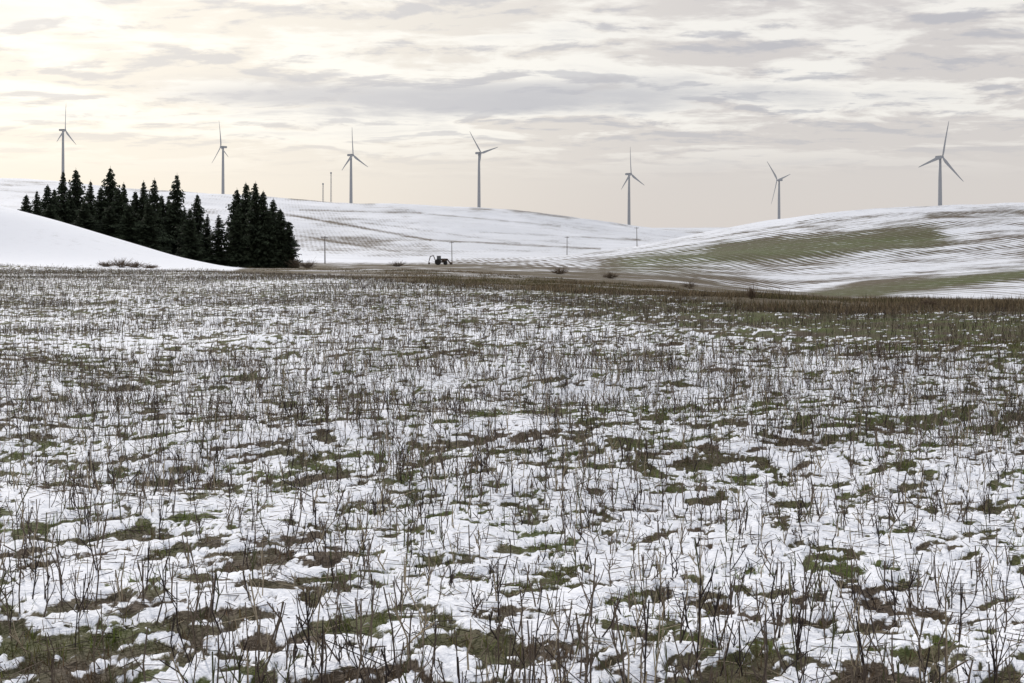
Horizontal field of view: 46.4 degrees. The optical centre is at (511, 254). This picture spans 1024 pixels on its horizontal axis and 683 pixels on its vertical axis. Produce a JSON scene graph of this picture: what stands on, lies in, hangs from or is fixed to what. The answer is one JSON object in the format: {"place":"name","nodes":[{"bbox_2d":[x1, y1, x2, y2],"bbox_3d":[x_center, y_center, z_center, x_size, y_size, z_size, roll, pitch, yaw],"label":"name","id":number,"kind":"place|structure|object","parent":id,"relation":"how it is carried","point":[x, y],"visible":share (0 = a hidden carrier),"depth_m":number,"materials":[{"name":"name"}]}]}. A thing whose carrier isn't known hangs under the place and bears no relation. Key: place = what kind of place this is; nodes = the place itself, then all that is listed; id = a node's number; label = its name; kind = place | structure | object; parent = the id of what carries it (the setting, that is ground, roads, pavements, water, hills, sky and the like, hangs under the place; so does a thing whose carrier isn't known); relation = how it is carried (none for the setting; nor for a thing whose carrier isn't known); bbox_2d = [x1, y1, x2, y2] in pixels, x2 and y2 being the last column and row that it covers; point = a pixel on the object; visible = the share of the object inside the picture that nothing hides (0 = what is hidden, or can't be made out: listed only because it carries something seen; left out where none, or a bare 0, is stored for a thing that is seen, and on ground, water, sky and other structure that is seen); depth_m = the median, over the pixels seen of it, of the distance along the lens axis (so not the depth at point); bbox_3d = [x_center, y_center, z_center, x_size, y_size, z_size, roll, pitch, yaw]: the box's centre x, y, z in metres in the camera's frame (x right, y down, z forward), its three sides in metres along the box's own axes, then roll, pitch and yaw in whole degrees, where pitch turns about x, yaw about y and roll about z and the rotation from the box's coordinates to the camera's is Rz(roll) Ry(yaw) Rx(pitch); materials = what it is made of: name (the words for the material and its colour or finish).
{"place":"outdoors","nodes":[
{"label":"outdoors","id":0,"kind":"place"},
{"bbox_2d":[0,178,1023,682],"bbox_3d":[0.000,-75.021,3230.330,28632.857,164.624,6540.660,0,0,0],"label":"snowy ground","id":1,"kind":"structure","parent":0,"point":[968,250],"depth_m":12.82,"materials":[{"name":"white snow"}]},
{"bbox_2d":[17,195,33,213],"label":"spruce tree","id":2,"kind":"object","parent":1,"relation":"on","point":[26,205],"visible":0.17,"depth_m":285.90,"materials":[{"name":"green plant"}]},
{"bbox_2d":[31,191,42,216],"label":"spruce tree","id":3,"kind":"object","parent":1,"relation":"on","point":[37,209],"visible":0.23,"depth_m":273.26,"materials":[{"name":"green plant"}]},
{"bbox_2d":[40,184,58,216],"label":"spruce tree","id":4,"kind":"object","parent":1,"relation":"on","point":[46,200],"visible":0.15,"depth_m":281.21,"materials":[{"name":"green plant"}]},
{"bbox_2d":[42,203,63,221],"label":"spruce tree","id":5,"kind":"object","parent":1,"relation":"on","point":[49,212],"visible":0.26,"depth_m":265.09,"materials":[{"name":"green plant"}]},
{"bbox_2d":[52,189,57,214],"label":"spruce tree","id":6,"kind":"object","parent":1,"relation":"on","point":[53,194],"visible":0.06,"depth_m":287.27,"materials":[{"name":"green plant"}]},
{"bbox_2d":[54,171,73,224],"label":"spruce tree","id":7,"kind":"object","parent":1,"relation":"on","point":[63,210],"visible":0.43,"depth_m":278.12,"materials":[{"name":"green plant"}]},
{"bbox_2d":[57,111,75,180],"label":"wind turbine","id":8,"kind":"object","parent":1,"relation":"on","point":[62,135],"visible":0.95,"depth_m":2211.17,"materials":[{"name":"paint"}]},
{"bbox_2d":[67,189,77,223],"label":"spruce tree","id":9,"kind":"object","parent":1,"relation":"on","point":[73,213],"visible":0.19,"depth_m":282.93,"materials":[{"name":"green plant"}]},
{"bbox_2d":[68,170,86,217],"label":"spruce tree","id":10,"kind":"object","parent":1,"relation":"on","point":[77,191],"visible":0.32,"depth_m":287.77,"materials":[{"name":"green plant"}]},
{"bbox_2d":[71,202,98,230],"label":"spruce tree","id":11,"kind":"object","parent":1,"relation":"on","point":[84,220],"visible":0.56,"depth_m":257.85,"materials":[{"name":"green plant"}]},
{"bbox_2d":[82,179,100,231],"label":"spruce tree","id":12,"kind":"object","parent":1,"relation":"on","point":[89,197],"visible":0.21,"depth_m":271.28,"materials":[{"name":"green plant"}]},
{"bbox_2d":[95,187,109,229],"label":"spruce tree","id":13,"kind":"object","parent":1,"relation":"on","point":[100,201],"visible":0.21,"depth_m":275.01,"materials":[{"name":"green plant"}]},
{"bbox_2d":[96,261,113,266],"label":"bare shrub","id":14,"kind":"object","parent":1,"relation":"on","point":[106,264],"visible":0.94,"depth_m":188.62,"materials":[{"name":"brown plant"}]},
{"bbox_2d":[92,206,120,238],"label":"spruce tree","id":15,"kind":"object","parent":1,"relation":"on","point":[105,227],"visible":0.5,"depth_m":260.26,"materials":[{"name":"green plant"}]},
{"bbox_2d":[98,166,121,221],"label":"spruce tree","id":16,"kind":"object","parent":1,"relation":"on","point":[111,189],"visible":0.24,"depth_m":277.20,"materials":[{"name":"green plant"}]},
{"bbox_2d":[103,190,125,223],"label":"spruce tree","id":17,"kind":"object","parent":1,"relation":"on","point":[117,204],"visible":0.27,"depth_m":264.05,"materials":[{"name":"green plant"}]},
{"bbox_2d":[108,258,136,267],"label":"bare shrub","id":18,"kind":"object","parent":1,"relation":"on","point":[121,263],"visible":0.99,"depth_m":187.50,"materials":[{"name":"brown plant"}]},
{"bbox_2d":[121,184,129,213],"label":"spruce tree","id":19,"kind":"object","parent":1,"relation":"on","point":[124,191],"visible":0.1,"depth_m":289.40,"materials":[{"name":"green plant"}]},
{"bbox_2d":[110,204,145,244],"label":"spruce tree","id":20,"kind":"object","parent":1,"relation":"on","point":[129,219],"visible":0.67,"depth_m":257.60,"materials":[{"name":"green plant"}]},
{"bbox_2d":[130,192,140,239],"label":"spruce tree","id":21,"kind":"object","parent":1,"relation":"on","point":[135,201],"visible":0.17,"depth_m":282.21,"materials":[{"name":"green plant"}]},
{"bbox_2d":[128,261,150,267],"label":"bare shrub","id":22,"kind":"object","parent":1,"relation":"on","point":[135,265],"visible":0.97,"depth_m":188.87,"materials":[{"name":"brown plant"}]},
{"bbox_2d":[136,180,150,222],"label":"spruce tree","id":23,"kind":"object","parent":1,"relation":"on","point":[143,192],"visible":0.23,"depth_m":282.47,"materials":[{"name":"green plant"}]},
{"bbox_2d":[140,265,157,267],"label":"bare shrub","id":24,"kind":"object","parent":1,"relation":"on","point":[149,266],"visible":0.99,"depth_m":187.77,"materials":[{"name":"brown plant"}]},
{"bbox_2d":[132,202,170,252],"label":"spruce tree","id":25,"kind":"object","parent":1,"relation":"on","point":[147,228],"visible":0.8,"depth_m":257.16,"materials":[{"name":"green plant"}]},
{"bbox_2d":[140,178,175,252],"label":"spruce tree","id":26,"kind":"object","parent":1,"relation":"on","point":[153,199],"visible":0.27,"depth_m":273.39,"materials":[{"name":"green plant"}]},
{"bbox_2d":[159,196,167,236],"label":"spruce tree","id":27,"kind":"object","parent":1,"relation":"on","point":[162,204],"visible":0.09,"depth_m":290.09,"materials":[{"name":"green plant"}]},
{"bbox_2d":[163,200,169,228],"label":"spruce tree","id":28,"kind":"object","parent":1,"relation":"on","point":[167,202],"visible":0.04,"depth_m":290.27,"materials":[{"name":"green plant"}]},
{"bbox_2d":[160,175,185,254],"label":"spruce tree","id":29,"kind":"object","parent":1,"relation":"on","point":[174,211],"visible":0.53,"depth_m":282.58,"materials":[{"name":"green plant"}]},
{"bbox_2d":[169,206,187,256],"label":"spruce tree","id":30,"kind":"object","parent":1,"relation":"on","point":[180,232],"visible":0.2,"depth_m":264.68,"materials":[{"name":"green plant"}]},
{"bbox_2d":[178,209,211,262],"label":"spruce tree","id":31,"kind":"object","parent":1,"relation":"on","point":[191,249],"visible":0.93,"depth_m":256.55,"materials":[{"name":"green plant"}]},
{"bbox_2d":[190,195,206,249],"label":"spruce tree","id":32,"kind":"object","parent":1,"relation":"on","point":[198,212],"visible":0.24,"depth_m":286.36,"materials":[{"name":"green plant"}]},
{"bbox_2d":[197,214,212,257],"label":"spruce tree","id":33,"kind":"object","parent":1,"relation":"on","point":[206,231],"visible":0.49,"depth_m":264.26,"materials":[{"name":"green plant"}]},
{"bbox_2d":[212,124,227,193],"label":"wind turbine","id":34,"kind":"object","parent":1,"relation":"on","point":[222,188],"visible":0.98,"depth_m":2210.85,"materials":[{"name":"paint"}]},
{"bbox_2d":[204,214,240,265],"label":"spruce tree","id":35,"kind":"object","parent":1,"relation":"on","point":[217,253],"visible":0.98,"depth_m":258.70,"materials":[{"name":"green plant"}]},
{"bbox_2d":[224,190,241,261],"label":"spruce tree","id":36,"kind":"object","parent":1,"relation":"on","point":[233,205],"visible":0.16,"depth_m":281.34,"materials":[{"name":"green plant"}]},
{"bbox_2d":[223,208,256,267],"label":"spruce tree","id":37,"kind":"object","parent":1,"relation":"on","point":[235,232],"visible":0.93,"depth_m":260.28,"materials":[{"name":"green plant"}]},
{"bbox_2d":[228,183,252,256],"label":"spruce tree","id":38,"kind":"object","parent":1,"relation":"on","point":[244,208],"visible":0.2,"depth_m":278.89,"materials":[{"name":"green plant"}]},
{"bbox_2d":[239,183,269,267],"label":"spruce tree","id":39,"kind":"object","parent":1,"relation":"on","point":[250,235],"visible":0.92,"depth_m":261.07,"materials":[{"name":"green plant"}]},
{"bbox_2d":[247,191,281,267],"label":"spruce tree","id":40,"kind":"object","parent":1,"relation":"on","point":[264,203],"visible":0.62,"depth_m":262.81,"materials":[{"name":"green plant"}]},
{"bbox_2d":[257,210,282,267],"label":"spruce tree","id":41,"kind":"object","parent":1,"relation":"on","point":[269,227],"visible":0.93,"depth_m":261.06,"materials":[{"name":"green plant"}]},
{"bbox_2d":[269,200,277,234],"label":"spruce tree","id":42,"kind":"object","parent":1,"relation":"on","point":[274,209],"visible":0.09,"depth_m":272.57,"materials":[{"name":"green plant"}]},
{"bbox_2d":[268,209,302,267],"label":"spruce tree","id":43,"kind":"object","parent":1,"relation":"on","point":[280,224],"visible":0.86,"depth_m":262.30,"materials":[{"name":"green plant"}]},
{"bbox_2d":[275,221,301,267],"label":"spruce tree","id":44,"kind":"object","parent":1,"relation":"on","point":[292,252],"visible":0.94,"depth_m":262.44,"materials":[{"name":"green plant"}]},
{"bbox_2d":[285,258,304,267],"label":"bare shrub","id":45,"kind":"object","parent":1,"relation":"on","point":[295,265],"visible":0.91,"depth_m":261.62,"materials":[{"name":"brown plant"}]},
{"bbox_2d":[299,260,317,267],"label":"bare shrub","id":46,"kind":"object","parent":1,"relation":"on","point":[309,264],"visible":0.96,"depth_m":249.70,"materials":[{"name":"brown plant"}]},
{"bbox_2d":[321,236,327,263],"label":"utility pole","id":47,"kind":"object","parent":1,"relation":"on","point":[324,237],"visible":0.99,"depth_m":397.88,"materials":[{"name":"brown wood"}]},
{"bbox_2d":[330,172,331,201],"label":"lattice mast","id":48,"kind":"object","parent":1,"relation":"on","point":[331,187],"visible":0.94,"depth_m":1479.30,"materials":[{"name":"metal"}]},
{"bbox_2d":[342,135,367,202],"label":"wind turbine","id":49,"kind":"object","parent":1,"relation":"on","point":[351,192],"visible":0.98,"depth_m":2131.75,"materials":[{"name":"paint"}]},
{"bbox_2d":[388,261,408,266],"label":"bare shrub","id":50,"kind":"object","parent":1,"relation":"on","point":[396,264],"visible":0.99,"depth_m":299.51,"materials":[{"name":"brown plant"}]},
{"bbox_2d":[428,255,452,264],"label":"farm tractor","id":51,"kind":"object","parent":1,"relation":"on","point":[438,260],"visible":1,"depth_m":334.41,"materials":[{"name":"metal"}]},
{"bbox_2d":[470,132,497,207],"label":"wind turbine","id":52,"kind":"object","parent":1,"relation":"on","point":[478,192],"visible":0.99,"depth_m":2094.16,"materials":[{"name":"paint"}]},
{"bbox_2d":[0,264,1023,682],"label":"crop stubble","id":53,"kind":"object","parent":1,"relation":"on","point":[316,400],"visible":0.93,"depth_m":13.46,"materials":[{"name":"brown plant"}]},
{"bbox_2d":[0,335,1023,682],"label":"weedy grass","id":54,"kind":"structure","parent":1,"relation":"on","point":[446,455],"depth_m":11.41,"materials":[{"name":"plant"}]},
{"bbox_2d":[550,266,568,273],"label":"bare shrub","id":55,"kind":"object","parent":1,"relation":"on","point":[558,270],"visible":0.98,"depth_m":199.78,"materials":[{"name":"brown plant"}]},
{"bbox_2d":[602,271,620,277],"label":"bare shrub","id":56,"kind":"object","parent":1,"relation":"on","point":[609,275],"visible":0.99,"depth_m":174.73,"materials":[{"name":"brown plant"}]},
{"bbox_2d":[622,149,643,224],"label":"wind turbine","id":57,"kind":"object","parent":1,"relation":"on","point":[628,217],"visible":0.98,"depth_m":2170.46,"materials":[{"name":"paint"}]},
{"bbox_2d":[680,280,699,288],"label":"bare shrub","id":58,"kind":"object","parent":1,"relation":"on","point":[690,285],"visible":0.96,"depth_m":139.95,"materials":[{"name":"brown plant"}]},
{"bbox_2d":[744,284,759,298],"bbox_3d":[12.487,1.880,61.897,0.879,0.890,0.889,0,0,0],"label":"bare shrub","id":59,"kind":"object","parent":1,"relation":"on","point":[752,293],"visible":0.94,"depth_m":61.92,"materials":[{"name":"brown plant"}]},
{"bbox_2d":[767,162,789,218],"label":"wind turbine","id":60,"kind":"object","parent":1,"relation":"on","point":[780,179],"visible":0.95,"depth_m":2296.17,"materials":[{"name":"paint"}]},
{"bbox_2d":[920,296,942,305],"bbox_3d":[18.168,2.057,52.032,1.106,0.660,1.009,0,0,-21],"label":"bare shrub","id":61,"kind":"object","parent":1,"relation":"on","point":[925,301],"visible":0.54,"depth_m":51.89,"materials":[{"name":"brown plant"}]},
{"bbox_2d":[918,122,963,205],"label":"wind turbine","id":62,"kind":"object","parent":1,"relation":"on","point":[940,176],"visible":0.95,"depth_m":1612.83,"materials":[{"name":"paint"}]},
{"bbox_2d":[0,0,1023,227],"label":"sky","id":63,"kind":"structure","parent":0,"point":[847,99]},
{"bbox_2d":[7,263,1023,315],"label":"dry grass","id":64,"kind":"structure","parent":0,"point":[958,302],"depth_m":64.51,"materials":[{"name":"brown plant"}]}
]}

